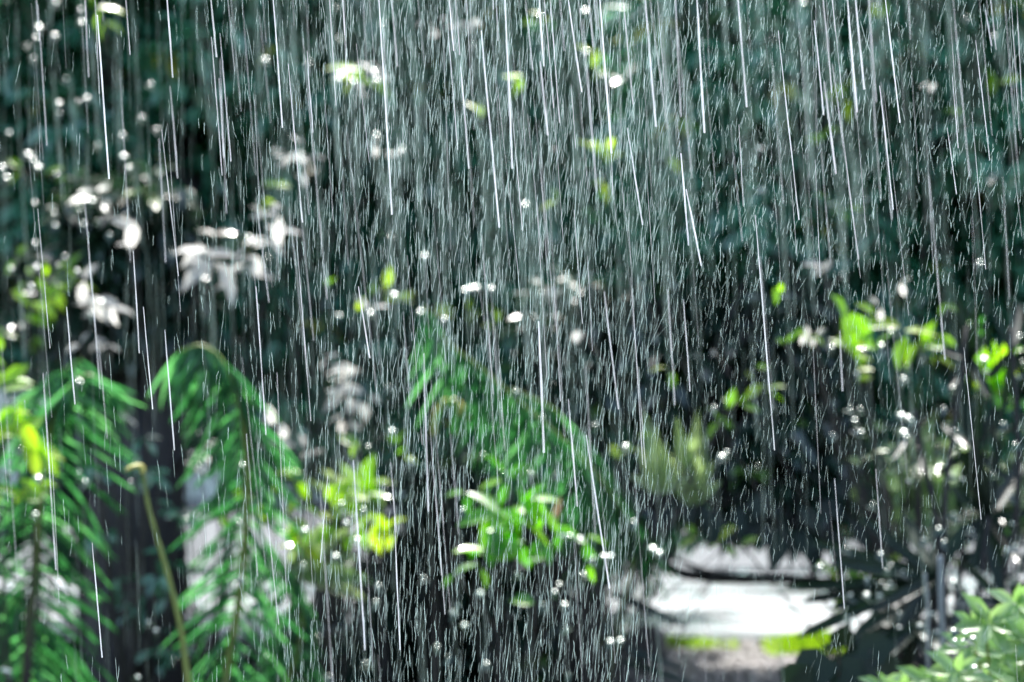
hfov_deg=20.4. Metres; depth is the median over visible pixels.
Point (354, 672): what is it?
shrub
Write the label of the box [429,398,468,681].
curled stem
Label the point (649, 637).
rock
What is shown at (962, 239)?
broadleaf tree
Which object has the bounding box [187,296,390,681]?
shrub
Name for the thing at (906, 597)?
plant
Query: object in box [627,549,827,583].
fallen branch
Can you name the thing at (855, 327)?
shrub
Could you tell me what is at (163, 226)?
shrub
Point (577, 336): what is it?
plant
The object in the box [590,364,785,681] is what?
plant
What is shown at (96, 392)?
palm
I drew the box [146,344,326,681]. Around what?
palm
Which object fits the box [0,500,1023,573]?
pavement
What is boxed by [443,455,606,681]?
shrub
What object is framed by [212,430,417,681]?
shrub
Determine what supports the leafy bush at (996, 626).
on the ground at (759, 670)
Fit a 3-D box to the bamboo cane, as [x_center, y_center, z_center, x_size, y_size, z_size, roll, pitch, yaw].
[1.439,1.162,9.696,0.034,0.877,0.220,0,0,-10]
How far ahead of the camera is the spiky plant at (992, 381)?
11.04 m
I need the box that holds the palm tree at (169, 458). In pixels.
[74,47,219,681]
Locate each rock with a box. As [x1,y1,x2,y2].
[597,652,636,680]
[626,625,666,660]
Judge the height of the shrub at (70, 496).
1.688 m
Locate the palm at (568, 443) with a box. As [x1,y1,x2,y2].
[404,307,679,681]
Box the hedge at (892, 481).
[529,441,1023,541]
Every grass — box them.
[598,634,739,648]
[761,629,845,655]
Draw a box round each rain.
[4,0,1023,681]
[66,0,991,657]
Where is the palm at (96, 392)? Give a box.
[0,358,150,681]
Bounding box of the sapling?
[293,493,393,681]
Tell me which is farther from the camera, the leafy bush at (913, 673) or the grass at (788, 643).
the grass at (788, 643)
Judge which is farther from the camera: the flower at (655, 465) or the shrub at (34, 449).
the flower at (655, 465)
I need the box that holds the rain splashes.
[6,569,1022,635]
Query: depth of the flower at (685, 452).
11.26 m
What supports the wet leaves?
on the ground at (759, 670)
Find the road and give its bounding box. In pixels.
[0,574,1023,638]
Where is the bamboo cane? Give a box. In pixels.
[923,555,946,669]
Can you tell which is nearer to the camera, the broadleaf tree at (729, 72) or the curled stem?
the curled stem
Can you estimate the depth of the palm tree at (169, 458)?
12.80 m
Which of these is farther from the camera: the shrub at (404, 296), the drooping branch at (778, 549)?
the shrub at (404, 296)
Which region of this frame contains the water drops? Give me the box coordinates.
[0,1,1023,678]
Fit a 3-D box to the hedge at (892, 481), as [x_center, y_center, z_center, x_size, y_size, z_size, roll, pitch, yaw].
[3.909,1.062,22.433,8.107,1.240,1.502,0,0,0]
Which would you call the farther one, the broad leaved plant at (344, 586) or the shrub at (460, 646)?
the shrub at (460, 646)
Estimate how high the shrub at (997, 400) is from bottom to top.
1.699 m
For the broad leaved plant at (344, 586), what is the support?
on the ground at (759, 670)
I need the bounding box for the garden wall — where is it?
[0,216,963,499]
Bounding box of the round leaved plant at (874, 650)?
[780,623,901,681]
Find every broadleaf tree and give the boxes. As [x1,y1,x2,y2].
[0,0,344,599]
[120,0,515,624]
[348,0,709,561]
[579,0,963,657]
[783,0,1023,475]
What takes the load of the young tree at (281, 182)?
on the ground at (759, 670)
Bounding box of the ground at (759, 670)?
[0,639,1022,681]
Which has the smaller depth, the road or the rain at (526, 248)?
the rain at (526, 248)
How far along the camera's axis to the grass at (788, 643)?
14.55 m
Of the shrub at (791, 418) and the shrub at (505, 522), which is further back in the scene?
the shrub at (791, 418)
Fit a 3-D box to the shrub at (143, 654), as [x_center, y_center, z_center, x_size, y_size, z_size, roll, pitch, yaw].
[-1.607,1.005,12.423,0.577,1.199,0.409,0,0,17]
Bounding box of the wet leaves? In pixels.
[0,3,1023,681]
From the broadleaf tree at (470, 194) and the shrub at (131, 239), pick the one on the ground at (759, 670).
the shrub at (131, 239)
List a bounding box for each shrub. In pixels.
[0,159,237,438]
[0,245,96,668]
[0,358,63,681]
[0,366,274,681]
[66,217,148,681]
[71,434,203,681]
[172,204,300,681]
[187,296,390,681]
[188,632,391,681]
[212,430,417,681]
[247,402,632,571]
[272,17,481,681]
[326,265,504,681]
[332,452,632,681]
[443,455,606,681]
[497,266,885,681]
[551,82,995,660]
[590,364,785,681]
[773,283,961,669]
[813,553,956,678]
[847,394,1023,629]
[922,414,1023,670]
[968,316,1023,656]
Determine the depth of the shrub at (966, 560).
11.37 m
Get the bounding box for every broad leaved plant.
[287,522,374,681]
[301,461,384,681]
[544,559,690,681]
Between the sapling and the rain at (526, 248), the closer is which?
the rain at (526, 248)
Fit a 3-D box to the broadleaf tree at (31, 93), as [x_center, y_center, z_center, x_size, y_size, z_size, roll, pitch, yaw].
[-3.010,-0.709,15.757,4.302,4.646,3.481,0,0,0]
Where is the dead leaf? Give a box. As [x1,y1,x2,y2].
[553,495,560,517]
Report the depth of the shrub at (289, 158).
11.99 m
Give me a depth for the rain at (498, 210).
5.99 m
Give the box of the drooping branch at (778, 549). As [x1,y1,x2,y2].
[661,469,870,603]
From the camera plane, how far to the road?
16.78 m
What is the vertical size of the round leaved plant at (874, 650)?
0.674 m
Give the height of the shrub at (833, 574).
0.771 m
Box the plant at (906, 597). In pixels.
[778,297,1023,678]
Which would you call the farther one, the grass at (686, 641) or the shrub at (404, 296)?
the grass at (686, 641)
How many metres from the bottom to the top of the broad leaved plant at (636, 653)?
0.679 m
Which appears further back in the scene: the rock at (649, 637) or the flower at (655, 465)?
the rock at (649, 637)
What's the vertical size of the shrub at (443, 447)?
1.316 m
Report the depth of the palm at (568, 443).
11.29 m
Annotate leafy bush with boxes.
[859,663,959,681]
[924,583,1023,681]
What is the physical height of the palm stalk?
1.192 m
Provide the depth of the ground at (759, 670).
14.03 m
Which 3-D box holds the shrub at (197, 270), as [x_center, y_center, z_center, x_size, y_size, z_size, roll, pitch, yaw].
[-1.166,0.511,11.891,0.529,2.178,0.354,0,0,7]
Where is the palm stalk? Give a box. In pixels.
[125,463,190,681]
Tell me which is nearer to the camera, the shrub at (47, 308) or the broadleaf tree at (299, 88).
the shrub at (47, 308)
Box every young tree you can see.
[7,0,391,681]
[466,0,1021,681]
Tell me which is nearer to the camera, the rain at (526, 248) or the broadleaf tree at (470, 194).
the rain at (526, 248)
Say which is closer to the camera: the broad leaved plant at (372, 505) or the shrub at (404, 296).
the broad leaved plant at (372, 505)
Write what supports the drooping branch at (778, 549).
attached to the shrub at (791, 418)
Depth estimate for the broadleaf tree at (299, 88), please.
14.53 m

